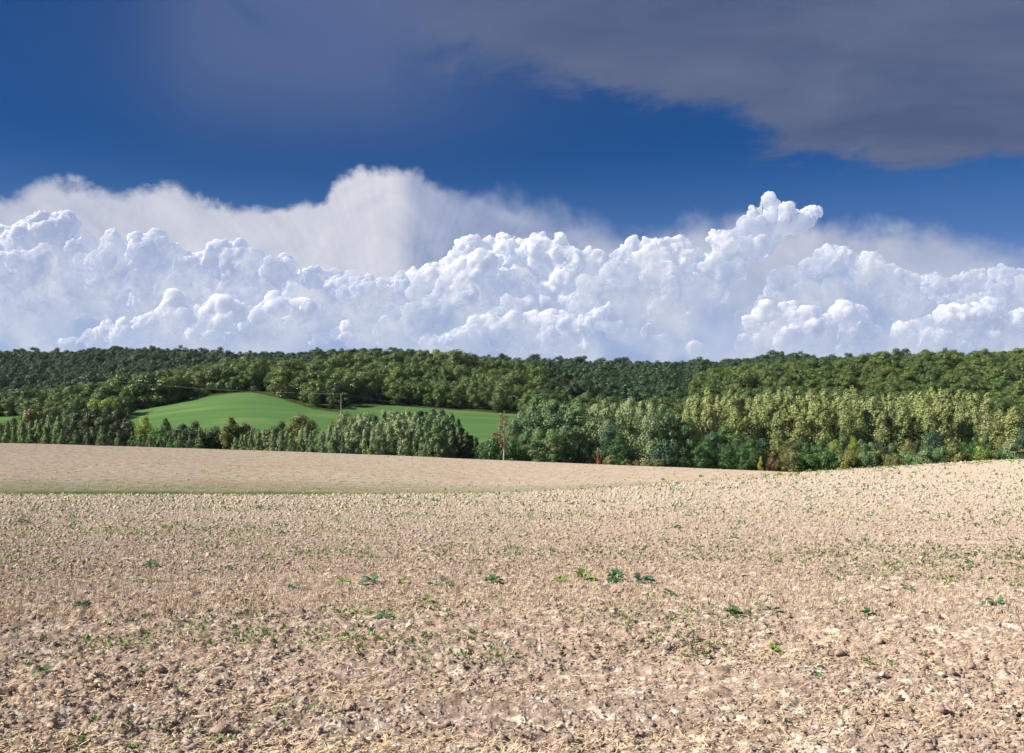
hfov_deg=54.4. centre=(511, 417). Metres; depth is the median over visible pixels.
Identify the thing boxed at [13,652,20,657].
stone
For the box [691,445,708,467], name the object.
broadleaf tree
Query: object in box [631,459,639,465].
bush
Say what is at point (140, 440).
poplar tree
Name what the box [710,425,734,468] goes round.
broadleaf tree
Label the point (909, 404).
poplar tree
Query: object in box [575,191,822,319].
cloud
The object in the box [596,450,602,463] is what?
bush
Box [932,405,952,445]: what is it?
poplar tree
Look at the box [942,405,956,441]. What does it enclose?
poplar tree
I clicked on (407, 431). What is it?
poplar tree
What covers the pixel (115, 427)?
broadleaf tree
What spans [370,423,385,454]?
poplar tree
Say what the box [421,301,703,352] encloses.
cloud
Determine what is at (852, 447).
broadleaf tree
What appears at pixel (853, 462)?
bush
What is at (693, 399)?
poplar tree
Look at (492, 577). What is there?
seedling plant
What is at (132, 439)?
poplar tree
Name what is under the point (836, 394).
poplar tree
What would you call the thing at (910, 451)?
bush
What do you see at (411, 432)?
poplar tree
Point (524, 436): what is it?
broadleaf tree
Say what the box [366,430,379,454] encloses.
poplar tree
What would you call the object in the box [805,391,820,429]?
poplar tree
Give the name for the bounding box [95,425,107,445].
poplar tree
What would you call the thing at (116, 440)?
poplar tree
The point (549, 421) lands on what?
broadleaf tree
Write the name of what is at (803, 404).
poplar tree
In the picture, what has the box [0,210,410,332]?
cloud
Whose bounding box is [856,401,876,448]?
poplar tree
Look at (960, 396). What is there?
poplar tree
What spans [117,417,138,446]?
broadleaf tree
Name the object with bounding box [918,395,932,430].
poplar tree
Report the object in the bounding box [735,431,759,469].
broadleaf tree
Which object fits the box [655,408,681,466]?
broadleaf tree
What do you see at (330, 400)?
woodland tree
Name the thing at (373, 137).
sky
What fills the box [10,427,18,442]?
poplar tree
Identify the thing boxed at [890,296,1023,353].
cloud
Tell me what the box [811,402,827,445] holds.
poplar tree
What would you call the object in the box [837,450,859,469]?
bush
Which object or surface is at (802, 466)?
bush
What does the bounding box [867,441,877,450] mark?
broadleaf tree
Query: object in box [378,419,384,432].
poplar tree
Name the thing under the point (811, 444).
broadleaf tree
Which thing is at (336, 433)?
poplar tree
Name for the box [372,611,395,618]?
seedling plant
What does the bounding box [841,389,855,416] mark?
poplar tree
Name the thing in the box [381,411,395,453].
poplar tree
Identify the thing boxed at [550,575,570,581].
seedling plant
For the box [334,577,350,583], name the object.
seedling plant
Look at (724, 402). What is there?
poplar tree
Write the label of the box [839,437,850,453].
broadleaf tree
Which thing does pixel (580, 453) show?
broadleaf tree
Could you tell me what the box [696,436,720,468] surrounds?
broadleaf tree
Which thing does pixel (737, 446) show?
broadleaf tree
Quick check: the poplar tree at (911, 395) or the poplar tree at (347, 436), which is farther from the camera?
the poplar tree at (911, 395)
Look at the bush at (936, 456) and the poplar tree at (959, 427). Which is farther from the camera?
the poplar tree at (959, 427)
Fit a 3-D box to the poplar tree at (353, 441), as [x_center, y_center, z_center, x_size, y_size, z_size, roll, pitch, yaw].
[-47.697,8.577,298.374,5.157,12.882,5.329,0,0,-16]
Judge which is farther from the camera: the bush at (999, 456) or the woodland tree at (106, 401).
the woodland tree at (106, 401)
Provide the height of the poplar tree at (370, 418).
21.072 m
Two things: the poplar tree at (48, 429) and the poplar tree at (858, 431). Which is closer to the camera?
the poplar tree at (48, 429)
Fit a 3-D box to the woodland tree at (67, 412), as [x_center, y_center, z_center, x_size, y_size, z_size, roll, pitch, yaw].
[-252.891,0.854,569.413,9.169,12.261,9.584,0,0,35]
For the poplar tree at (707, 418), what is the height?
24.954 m
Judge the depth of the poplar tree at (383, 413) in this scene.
329.19 m
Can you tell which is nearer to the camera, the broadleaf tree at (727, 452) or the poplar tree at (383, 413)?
the broadleaf tree at (727, 452)
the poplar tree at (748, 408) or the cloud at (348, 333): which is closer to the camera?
the poplar tree at (748, 408)
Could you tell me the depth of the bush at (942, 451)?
282.11 m
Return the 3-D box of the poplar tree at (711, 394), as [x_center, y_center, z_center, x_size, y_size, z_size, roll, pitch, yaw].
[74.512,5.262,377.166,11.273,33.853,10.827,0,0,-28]
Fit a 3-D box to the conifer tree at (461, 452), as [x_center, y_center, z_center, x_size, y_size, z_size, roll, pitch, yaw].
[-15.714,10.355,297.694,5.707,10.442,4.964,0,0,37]
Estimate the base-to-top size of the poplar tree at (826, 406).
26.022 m
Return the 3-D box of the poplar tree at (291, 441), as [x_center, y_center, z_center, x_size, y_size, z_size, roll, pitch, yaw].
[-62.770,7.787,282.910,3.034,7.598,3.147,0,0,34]
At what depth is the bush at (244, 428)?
323.35 m
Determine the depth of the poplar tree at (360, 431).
302.07 m
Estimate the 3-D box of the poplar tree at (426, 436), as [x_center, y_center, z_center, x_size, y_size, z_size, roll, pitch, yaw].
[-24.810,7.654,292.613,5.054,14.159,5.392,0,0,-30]
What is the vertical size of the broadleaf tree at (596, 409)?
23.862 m
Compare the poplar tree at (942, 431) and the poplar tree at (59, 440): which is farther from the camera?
the poplar tree at (942, 431)
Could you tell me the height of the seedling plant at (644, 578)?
0.128 m
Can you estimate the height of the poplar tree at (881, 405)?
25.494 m
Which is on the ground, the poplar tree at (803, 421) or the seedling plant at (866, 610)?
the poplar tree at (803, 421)
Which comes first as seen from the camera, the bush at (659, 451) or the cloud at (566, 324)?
the bush at (659, 451)
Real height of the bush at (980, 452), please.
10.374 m
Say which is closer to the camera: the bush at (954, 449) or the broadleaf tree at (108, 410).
the bush at (954, 449)
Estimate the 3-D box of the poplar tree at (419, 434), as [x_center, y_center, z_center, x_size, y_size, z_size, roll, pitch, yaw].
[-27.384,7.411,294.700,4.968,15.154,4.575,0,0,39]
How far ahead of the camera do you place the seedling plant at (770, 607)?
10.74 m
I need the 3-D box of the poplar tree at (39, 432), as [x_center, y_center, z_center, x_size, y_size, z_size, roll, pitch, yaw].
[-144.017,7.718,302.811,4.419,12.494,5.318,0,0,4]
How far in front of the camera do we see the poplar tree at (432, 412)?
317.83 m
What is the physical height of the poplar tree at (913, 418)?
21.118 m
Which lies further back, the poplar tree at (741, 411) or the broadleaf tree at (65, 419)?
the poplar tree at (741, 411)
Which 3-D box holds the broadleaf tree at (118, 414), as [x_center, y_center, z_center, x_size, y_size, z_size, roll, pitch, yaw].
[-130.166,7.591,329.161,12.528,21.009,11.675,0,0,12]
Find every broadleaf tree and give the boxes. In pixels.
[49,423,66,443]
[60,417,69,434]
[63,409,83,438]
[63,425,82,444]
[71,419,93,444]
[78,409,92,433]
[79,407,114,443]
[82,426,100,445]
[89,416,112,445]
[93,404,116,445]
[105,409,135,442]
[106,421,128,445]
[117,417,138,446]
[121,427,136,446]
[133,416,158,446]
[152,418,176,447]
[170,424,196,447]
[180,421,210,448]
[275,421,288,446]
[283,412,320,449]
[325,411,356,445]
[502,419,527,459]
[506,410,533,444]
[511,404,546,461]
[517,430,536,460]
[526,426,552,461]
[529,399,557,456]
[532,398,574,462]
[537,428,563,462]
[552,424,578,462]
[555,401,577,457]
[556,401,597,463]
[568,428,590,463]
[580,407,599,463]
[585,403,611,463]
[590,400,621,464]
[594,425,625,463]
[603,403,628,458]
[606,434,631,464]
[612,403,634,447]
[616,396,647,464]
[632,401,656,463]
[636,402,659,465]
[652,404,667,458]
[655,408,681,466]
[662,413,695,466]
[674,419,696,467]
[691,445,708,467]
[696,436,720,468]
[701,432,724,468]
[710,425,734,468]
[718,443,737,469]
[722,432,750,469]
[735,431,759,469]
[735,448,751,469]
[740,438,765,469]
[755,438,773,470]
[777,440,799,464]
[793,436,812,470]
[808,442,817,453]
[809,441,829,467]
[824,441,836,454]
[829,439,841,461]
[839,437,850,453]
[847,438,861,454]
[856,439,868,452]
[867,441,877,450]
[873,441,889,455]
[886,443,896,456]
[900,441,915,453]
[912,440,923,452]
[919,431,945,451]
[947,439,969,453]
[958,442,973,460]
[968,436,980,460]
[974,434,994,459]
[993,439,1004,450]
[1013,427,1023,450]
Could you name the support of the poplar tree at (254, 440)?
on the ground
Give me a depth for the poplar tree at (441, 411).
331.31 m
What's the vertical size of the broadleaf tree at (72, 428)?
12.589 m
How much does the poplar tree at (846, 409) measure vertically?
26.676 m
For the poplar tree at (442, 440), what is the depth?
292.22 m
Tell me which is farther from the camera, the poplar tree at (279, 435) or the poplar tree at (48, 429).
the poplar tree at (48, 429)
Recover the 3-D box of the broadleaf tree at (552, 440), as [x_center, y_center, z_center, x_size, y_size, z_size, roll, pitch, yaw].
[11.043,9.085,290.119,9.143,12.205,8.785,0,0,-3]
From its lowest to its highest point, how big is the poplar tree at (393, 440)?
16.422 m
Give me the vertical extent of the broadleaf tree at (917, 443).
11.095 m
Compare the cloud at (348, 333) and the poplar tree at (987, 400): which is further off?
the cloud at (348, 333)
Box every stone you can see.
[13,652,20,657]
[405,622,412,627]
[880,585,887,590]
[938,672,945,677]
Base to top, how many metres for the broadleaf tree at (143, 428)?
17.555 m
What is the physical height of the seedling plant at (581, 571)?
0.153 m
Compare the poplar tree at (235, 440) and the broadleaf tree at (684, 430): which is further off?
the broadleaf tree at (684, 430)
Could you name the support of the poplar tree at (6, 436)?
on the ground
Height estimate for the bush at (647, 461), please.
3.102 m
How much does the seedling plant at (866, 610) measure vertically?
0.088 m
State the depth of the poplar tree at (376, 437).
302.02 m
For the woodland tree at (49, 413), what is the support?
on the ground
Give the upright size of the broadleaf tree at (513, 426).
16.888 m
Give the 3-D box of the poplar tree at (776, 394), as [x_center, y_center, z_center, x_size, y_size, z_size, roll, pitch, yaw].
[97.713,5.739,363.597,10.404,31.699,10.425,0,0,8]
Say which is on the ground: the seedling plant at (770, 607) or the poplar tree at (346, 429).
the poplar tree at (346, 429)
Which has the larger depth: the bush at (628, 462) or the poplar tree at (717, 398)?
the poplar tree at (717, 398)
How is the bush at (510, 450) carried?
on the ground
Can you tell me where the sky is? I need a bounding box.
[0,0,1023,362]
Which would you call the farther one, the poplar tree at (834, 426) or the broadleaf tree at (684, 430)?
the poplar tree at (834, 426)
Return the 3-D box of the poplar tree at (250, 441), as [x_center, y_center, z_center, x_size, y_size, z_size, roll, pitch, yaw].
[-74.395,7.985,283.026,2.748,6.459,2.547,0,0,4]
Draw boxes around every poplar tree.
[0,422,3,442]
[0,427,11,442]
[4,420,11,440]
[9,416,17,442]
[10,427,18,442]
[10,429,16,442]
[16,421,26,442]
[18,426,26,442]
[25,430,34,443]
[26,421,33,440]
[31,419,38,434]
[34,422,45,443]
[35,418,45,442]
[40,425,48,443]
[43,415,53,436]
[45,423,52,443]
[51,433,56,443]
[52,422,65,443]
[56,429,68,444]
[69,430,79,444]
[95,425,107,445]
[114,433,122,445]
[126,432,135,446]
[134,431,144,446]
[145,435,153,446]
[155,433,164,447]
[166,436,174,447]
[174,433,185,447]
[186,435,193,447]
[194,433,204,448]
[219,416,240,449]
[231,437,237,449]
[238,434,245,449]
[246,435,254,449]
[253,432,259,449]
[255,432,263,450]
[259,430,267,450]
[268,429,277,450]
[269,435,277,450]
[275,431,285,450]
[278,436,284,450]
[283,433,288,450]
[287,432,295,451]
[296,430,306,451]
[297,434,305,451]
[303,427,310,451]
[306,433,316,451]
[308,431,318,450]
[316,434,325,452]
[318,431,327,452]
[324,425,332,452]
[328,432,338,452]
[328,437,335,452]
[329,427,341,453]
[335,418,348,443]
[336,421,343,434]
[337,434,348,453]
[338,437,347,453]
[340,416,348,435]
[343,424,349,451]
[344,432,352,452]
[346,425,359,453]
[350,422,362,450]
[354,418,369,453]
[359,429,370,453]
[362,412,372,431]
[362,420,371,449]
[366,412,375,429]
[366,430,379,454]
[368,411,375,421]
[370,420,376,454]
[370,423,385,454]
[373,423,382,451]
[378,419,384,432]
[380,409,388,429]
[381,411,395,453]
[381,424,387,453]
[383,423,396,454]
[384,419,409,455]
[385,418,397,453]
[394,418,413,455]
[395,412,404,442]
[401,420,411,455]
[404,408,411,418]
[406,416,416,446]
[406,427,418,454]
[409,412,423,453]
[411,417,425,456]
[416,416,427,449]
[418,419,434,456]
[422,417,434,455]
[425,408,437,432]
[425,419,443,457]
[432,417,446,454]
[433,420,450,457]
[436,409,446,431]
[441,415,450,452]
[443,430,458,457]
[448,413,454,425]
[453,418,465,456]
[454,426,462,456]
[682,395,694,414]
[682,405,693,418]
[682,416,698,467]
[687,393,702,420]
[689,398,707,465]
[690,408,702,467]
[697,401,715,462]
[701,387,716,406]
[701,394,715,431]
[709,401,725,451]
[710,403,724,430]
[713,394,722,405]
[718,407,733,444]
[720,399,727,408]
[724,395,739,432]
[725,389,733,402]
[725,408,744,460]
[732,393,743,436]
[735,404,746,469]
[738,396,746,410]
[740,416,749,447]
[742,401,753,469]
[749,394,763,437]
[749,414,763,463]
[756,406,773,462]
[759,390,775,406]
[760,402,778,468]
[762,394,777,440]
[768,410,786,469]
[771,393,786,450]
[772,390,784,406]
[779,395,795,437]
[779,408,791,446]
[782,386,794,399]
[782,404,807,450]
[786,395,801,435]
[794,389,800,402]
[795,408,813,450]
[796,394,802,410]
[797,398,808,437]
[804,400,823,453]
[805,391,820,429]
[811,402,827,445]
[813,411,835,452]
[814,395,823,432]
[820,389,832,403]
[821,401,836,444]
[826,413,839,443]
[829,392,841,405]
[829,401,841,433]
[832,396,844,409]
[834,399,854,441]
[834,413,851,447]
[837,426,848,454]
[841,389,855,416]
[843,385,861,406]
[849,399,866,451]
[856,400,866,438]
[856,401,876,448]
[858,397,864,407]
[861,394,869,400]
[863,398,881,449]
[865,396,881,451]
[872,411,890,450]
[876,403,888,438]
[879,394,888,427]
[884,392,895,426]
[884,402,899,452]
[889,403,901,453]
[892,407,914,454]
[893,393,911,415]
[894,399,911,449]
[903,412,923,451]
[905,389,915,407]
[907,399,912,412]
[910,390,923,444]
[910,396,920,431]
[913,398,931,449]
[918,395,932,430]
[919,405,937,444]
[925,387,936,404]
[931,394,943,430]
[932,388,943,401]
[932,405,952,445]
[934,402,942,432]
[940,388,956,423]
[941,399,957,444]
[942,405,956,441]
[950,396,961,413]
[952,411,969,452]
[953,390,968,423]
[954,404,959,416]
[955,400,970,440]
[959,411,978,450]
[965,393,981,431]
[967,413,982,443]
[970,406,982,445]
[972,393,986,433]
[977,392,1000,449]
[992,409,1007,448]
[1001,405,1023,447]
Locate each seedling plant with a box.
[12,518,30,523]
[32,664,50,674]
[72,600,87,606]
[142,560,159,566]
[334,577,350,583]
[359,574,377,583]
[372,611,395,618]
[416,595,434,603]
[484,574,503,583]
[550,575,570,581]
[574,568,594,581]
[606,569,625,582]
[634,572,655,583]
[662,588,675,595]
[724,605,742,614]
[762,606,780,611]
[767,643,782,652]
[859,607,874,615]
[861,657,878,664]
[899,585,914,589]
[942,575,956,580]
[981,597,1003,604]
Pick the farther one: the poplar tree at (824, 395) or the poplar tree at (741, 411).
the poplar tree at (824, 395)
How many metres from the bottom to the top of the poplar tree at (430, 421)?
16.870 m
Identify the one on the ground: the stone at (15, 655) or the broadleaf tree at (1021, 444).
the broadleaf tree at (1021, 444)
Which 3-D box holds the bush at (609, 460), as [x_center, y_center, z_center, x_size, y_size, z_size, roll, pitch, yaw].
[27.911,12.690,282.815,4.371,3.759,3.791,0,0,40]
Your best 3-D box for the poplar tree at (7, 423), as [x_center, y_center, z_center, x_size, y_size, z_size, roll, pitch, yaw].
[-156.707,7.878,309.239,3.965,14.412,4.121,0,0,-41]
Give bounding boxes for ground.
[8,376,970,471]
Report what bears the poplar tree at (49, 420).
on the ground
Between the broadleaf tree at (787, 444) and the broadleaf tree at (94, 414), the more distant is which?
the broadleaf tree at (94, 414)
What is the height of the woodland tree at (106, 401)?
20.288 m
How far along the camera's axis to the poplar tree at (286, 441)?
294.26 m
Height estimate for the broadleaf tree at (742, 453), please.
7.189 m
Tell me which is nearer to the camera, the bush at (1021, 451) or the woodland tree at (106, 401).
the bush at (1021, 451)
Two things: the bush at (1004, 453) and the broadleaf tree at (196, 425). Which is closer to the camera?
the bush at (1004, 453)
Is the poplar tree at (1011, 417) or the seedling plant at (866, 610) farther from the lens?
the poplar tree at (1011, 417)
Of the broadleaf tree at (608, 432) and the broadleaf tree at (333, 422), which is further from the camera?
the broadleaf tree at (333, 422)
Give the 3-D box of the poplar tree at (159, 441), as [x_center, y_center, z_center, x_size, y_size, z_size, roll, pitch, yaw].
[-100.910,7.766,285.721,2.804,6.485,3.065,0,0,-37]
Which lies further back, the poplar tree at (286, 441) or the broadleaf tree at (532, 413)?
the broadleaf tree at (532, 413)
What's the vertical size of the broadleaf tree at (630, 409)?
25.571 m
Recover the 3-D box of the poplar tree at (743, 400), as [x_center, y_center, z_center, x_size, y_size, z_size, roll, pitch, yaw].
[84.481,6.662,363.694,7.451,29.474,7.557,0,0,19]
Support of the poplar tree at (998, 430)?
on the ground
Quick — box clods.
[0,459,1023,585]
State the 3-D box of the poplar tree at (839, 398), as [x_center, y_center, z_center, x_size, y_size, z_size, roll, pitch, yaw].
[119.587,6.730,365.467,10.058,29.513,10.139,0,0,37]
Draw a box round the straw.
[0,479,1023,752]
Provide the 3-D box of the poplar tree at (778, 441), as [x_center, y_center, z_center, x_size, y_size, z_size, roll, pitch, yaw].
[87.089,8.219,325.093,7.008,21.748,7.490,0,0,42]
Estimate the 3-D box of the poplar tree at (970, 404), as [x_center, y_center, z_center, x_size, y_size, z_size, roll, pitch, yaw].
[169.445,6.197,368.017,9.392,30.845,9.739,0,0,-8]
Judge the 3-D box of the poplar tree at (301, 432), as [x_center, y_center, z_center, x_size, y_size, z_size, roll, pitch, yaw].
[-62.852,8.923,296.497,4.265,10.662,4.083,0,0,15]
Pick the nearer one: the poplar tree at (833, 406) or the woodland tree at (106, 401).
the poplar tree at (833, 406)
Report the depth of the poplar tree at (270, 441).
292.90 m
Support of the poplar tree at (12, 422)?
on the ground
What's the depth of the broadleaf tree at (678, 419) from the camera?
316.75 m
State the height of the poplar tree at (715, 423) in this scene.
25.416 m
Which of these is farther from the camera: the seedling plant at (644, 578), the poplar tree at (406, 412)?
the poplar tree at (406, 412)
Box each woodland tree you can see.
[16,408,53,435]
[29,409,54,425]
[62,408,74,421]
[87,397,116,417]
[325,391,336,408]
[525,396,546,409]
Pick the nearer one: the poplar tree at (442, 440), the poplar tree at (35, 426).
the poplar tree at (442, 440)
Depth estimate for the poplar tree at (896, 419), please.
341.69 m
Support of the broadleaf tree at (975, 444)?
on the ground
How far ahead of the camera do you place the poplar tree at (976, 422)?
332.32 m
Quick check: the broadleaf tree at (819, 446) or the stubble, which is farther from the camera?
the broadleaf tree at (819, 446)
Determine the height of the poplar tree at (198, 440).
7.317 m
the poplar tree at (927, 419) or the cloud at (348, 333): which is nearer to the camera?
the poplar tree at (927, 419)
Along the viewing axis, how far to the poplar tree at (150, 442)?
284.60 m
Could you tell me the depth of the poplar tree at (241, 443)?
282.75 m
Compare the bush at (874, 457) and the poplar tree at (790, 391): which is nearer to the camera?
the bush at (874, 457)
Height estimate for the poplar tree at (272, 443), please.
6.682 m
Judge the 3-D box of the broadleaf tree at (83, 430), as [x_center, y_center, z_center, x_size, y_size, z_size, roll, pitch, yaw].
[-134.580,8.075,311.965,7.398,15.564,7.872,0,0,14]
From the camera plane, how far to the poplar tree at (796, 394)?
377.90 m
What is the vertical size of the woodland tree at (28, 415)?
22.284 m
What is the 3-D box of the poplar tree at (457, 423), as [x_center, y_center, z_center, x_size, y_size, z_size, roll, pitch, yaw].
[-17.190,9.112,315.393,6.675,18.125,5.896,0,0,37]
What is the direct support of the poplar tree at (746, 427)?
on the ground
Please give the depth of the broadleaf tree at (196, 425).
317.19 m
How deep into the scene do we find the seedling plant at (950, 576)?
13.73 m
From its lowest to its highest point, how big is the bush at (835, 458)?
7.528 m
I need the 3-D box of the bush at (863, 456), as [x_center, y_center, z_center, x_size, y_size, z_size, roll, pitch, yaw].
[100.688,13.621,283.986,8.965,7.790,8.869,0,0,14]
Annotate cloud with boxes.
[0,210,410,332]
[58,288,330,350]
[309,320,357,343]
[374,231,606,349]
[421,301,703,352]
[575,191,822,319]
[739,299,883,355]
[756,243,921,324]
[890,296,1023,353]
[898,263,1023,324]
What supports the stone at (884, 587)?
on the field at (152, 467)
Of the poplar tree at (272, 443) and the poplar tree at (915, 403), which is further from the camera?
the poplar tree at (915, 403)
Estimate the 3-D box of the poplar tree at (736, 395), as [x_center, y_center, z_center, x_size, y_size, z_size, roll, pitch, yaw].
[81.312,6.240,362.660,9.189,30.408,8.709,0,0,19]
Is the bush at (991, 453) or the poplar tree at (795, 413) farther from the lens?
the poplar tree at (795, 413)
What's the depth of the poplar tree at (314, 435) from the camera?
288.12 m
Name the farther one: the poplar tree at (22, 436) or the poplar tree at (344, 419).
the poplar tree at (344, 419)
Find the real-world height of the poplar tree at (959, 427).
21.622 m
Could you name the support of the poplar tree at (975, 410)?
on the ground
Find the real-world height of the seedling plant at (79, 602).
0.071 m
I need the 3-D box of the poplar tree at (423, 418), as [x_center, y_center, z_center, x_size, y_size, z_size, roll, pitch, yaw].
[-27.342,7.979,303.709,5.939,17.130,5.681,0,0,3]
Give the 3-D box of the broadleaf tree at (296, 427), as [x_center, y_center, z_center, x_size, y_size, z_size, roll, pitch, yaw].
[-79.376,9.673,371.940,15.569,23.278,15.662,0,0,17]
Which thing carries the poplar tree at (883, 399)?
on the ground
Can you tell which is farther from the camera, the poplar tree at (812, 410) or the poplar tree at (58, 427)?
the poplar tree at (812, 410)
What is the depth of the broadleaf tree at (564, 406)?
324.62 m
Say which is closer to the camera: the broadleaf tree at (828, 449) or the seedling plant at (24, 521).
the seedling plant at (24, 521)
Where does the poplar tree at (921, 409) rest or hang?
on the ground
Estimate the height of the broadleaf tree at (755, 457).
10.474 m
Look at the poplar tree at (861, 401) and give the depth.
359.51 m
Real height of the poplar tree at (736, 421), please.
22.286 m
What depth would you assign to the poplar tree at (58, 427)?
307.48 m
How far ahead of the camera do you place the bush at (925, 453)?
280.70 m
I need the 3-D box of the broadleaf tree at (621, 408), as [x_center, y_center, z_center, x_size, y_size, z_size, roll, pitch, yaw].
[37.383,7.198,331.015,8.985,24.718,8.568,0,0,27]
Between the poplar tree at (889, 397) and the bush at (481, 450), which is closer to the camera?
the bush at (481, 450)
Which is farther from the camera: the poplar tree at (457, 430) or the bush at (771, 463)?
the poplar tree at (457, 430)
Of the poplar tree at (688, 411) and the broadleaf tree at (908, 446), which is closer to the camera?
the broadleaf tree at (908, 446)
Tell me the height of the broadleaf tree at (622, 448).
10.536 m
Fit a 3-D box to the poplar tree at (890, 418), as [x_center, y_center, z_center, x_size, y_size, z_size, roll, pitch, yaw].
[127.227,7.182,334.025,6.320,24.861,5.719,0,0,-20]
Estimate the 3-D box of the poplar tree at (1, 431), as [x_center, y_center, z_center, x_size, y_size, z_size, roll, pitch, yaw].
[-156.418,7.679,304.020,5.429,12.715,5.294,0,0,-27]
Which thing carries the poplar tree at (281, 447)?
on the ground
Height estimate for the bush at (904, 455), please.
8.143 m
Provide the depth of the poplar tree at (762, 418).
328.21 m
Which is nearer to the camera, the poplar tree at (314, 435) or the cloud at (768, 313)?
the poplar tree at (314, 435)
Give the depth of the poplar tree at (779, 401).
342.59 m
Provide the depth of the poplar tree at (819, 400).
363.73 m
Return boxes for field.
[0,443,1023,752]
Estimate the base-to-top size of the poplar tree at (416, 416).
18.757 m
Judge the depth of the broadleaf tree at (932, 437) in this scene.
290.93 m
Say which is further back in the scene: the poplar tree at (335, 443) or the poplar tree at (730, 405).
the poplar tree at (730, 405)
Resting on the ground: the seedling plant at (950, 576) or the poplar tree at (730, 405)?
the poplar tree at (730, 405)
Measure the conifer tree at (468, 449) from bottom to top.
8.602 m
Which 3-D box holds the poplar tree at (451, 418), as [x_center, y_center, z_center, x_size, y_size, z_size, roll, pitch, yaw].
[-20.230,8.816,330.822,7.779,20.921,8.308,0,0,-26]
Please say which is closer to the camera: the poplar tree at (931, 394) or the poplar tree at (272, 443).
the poplar tree at (272, 443)
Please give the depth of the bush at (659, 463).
280.77 m
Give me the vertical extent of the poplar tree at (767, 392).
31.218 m
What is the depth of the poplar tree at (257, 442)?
282.86 m
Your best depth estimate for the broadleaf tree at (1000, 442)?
298.31 m
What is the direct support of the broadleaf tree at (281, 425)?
on the ground
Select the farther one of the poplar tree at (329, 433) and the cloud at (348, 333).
the cloud at (348, 333)
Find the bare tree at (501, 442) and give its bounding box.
[494,412,511,459]
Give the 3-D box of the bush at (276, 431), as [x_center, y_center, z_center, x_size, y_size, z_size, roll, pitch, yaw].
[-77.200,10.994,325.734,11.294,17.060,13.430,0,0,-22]
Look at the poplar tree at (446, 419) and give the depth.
307.21 m
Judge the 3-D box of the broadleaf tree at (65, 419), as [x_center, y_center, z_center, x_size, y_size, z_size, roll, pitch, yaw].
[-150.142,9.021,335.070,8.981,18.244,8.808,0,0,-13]
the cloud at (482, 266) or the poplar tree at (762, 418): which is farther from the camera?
the cloud at (482, 266)
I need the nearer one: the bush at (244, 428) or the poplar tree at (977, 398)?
the bush at (244, 428)
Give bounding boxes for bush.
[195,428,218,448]
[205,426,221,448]
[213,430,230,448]
[218,425,253,448]
[231,422,259,449]
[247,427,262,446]
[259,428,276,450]
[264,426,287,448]
[473,441,496,459]
[482,437,507,459]
[489,444,508,459]
[500,439,522,460]
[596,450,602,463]
[602,456,618,464]
[621,459,632,465]
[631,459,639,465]
[642,459,652,465]
[649,438,679,466]
[652,459,665,466]
[757,456,763,470]
[765,451,783,470]
[773,454,785,471]
[778,451,805,471]
[788,458,806,471]
[790,451,806,471]
[802,453,821,471]
[810,453,825,470]
[816,450,839,469]
[823,451,843,470]
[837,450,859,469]
[841,450,855,469]
[856,451,879,467]
[862,451,881,467]
[869,449,886,466]
[880,454,896,466]
[885,453,903,466]
[898,450,915,464]
[899,451,909,464]
[901,453,917,465]
[910,449,936,464]
[924,450,945,463]
[932,446,953,462]
[942,442,969,462]
[972,445,992,460]
[987,450,1002,459]
[989,452,1006,459]
[993,449,1010,459]
[998,440,1019,458]
[1009,452,1023,458]
[1017,448,1023,456]
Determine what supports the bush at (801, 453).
on the ground
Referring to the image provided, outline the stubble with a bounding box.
[0,451,1023,626]
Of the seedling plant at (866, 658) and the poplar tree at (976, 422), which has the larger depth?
the poplar tree at (976, 422)
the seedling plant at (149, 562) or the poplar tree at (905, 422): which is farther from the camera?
the poplar tree at (905, 422)
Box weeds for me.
[0,448,1023,752]
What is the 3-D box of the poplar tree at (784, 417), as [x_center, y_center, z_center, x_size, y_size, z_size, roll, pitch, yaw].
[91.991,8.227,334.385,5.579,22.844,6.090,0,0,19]
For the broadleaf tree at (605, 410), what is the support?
on the ground
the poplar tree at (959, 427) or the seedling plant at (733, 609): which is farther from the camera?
the poplar tree at (959, 427)
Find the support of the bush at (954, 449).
on the ground

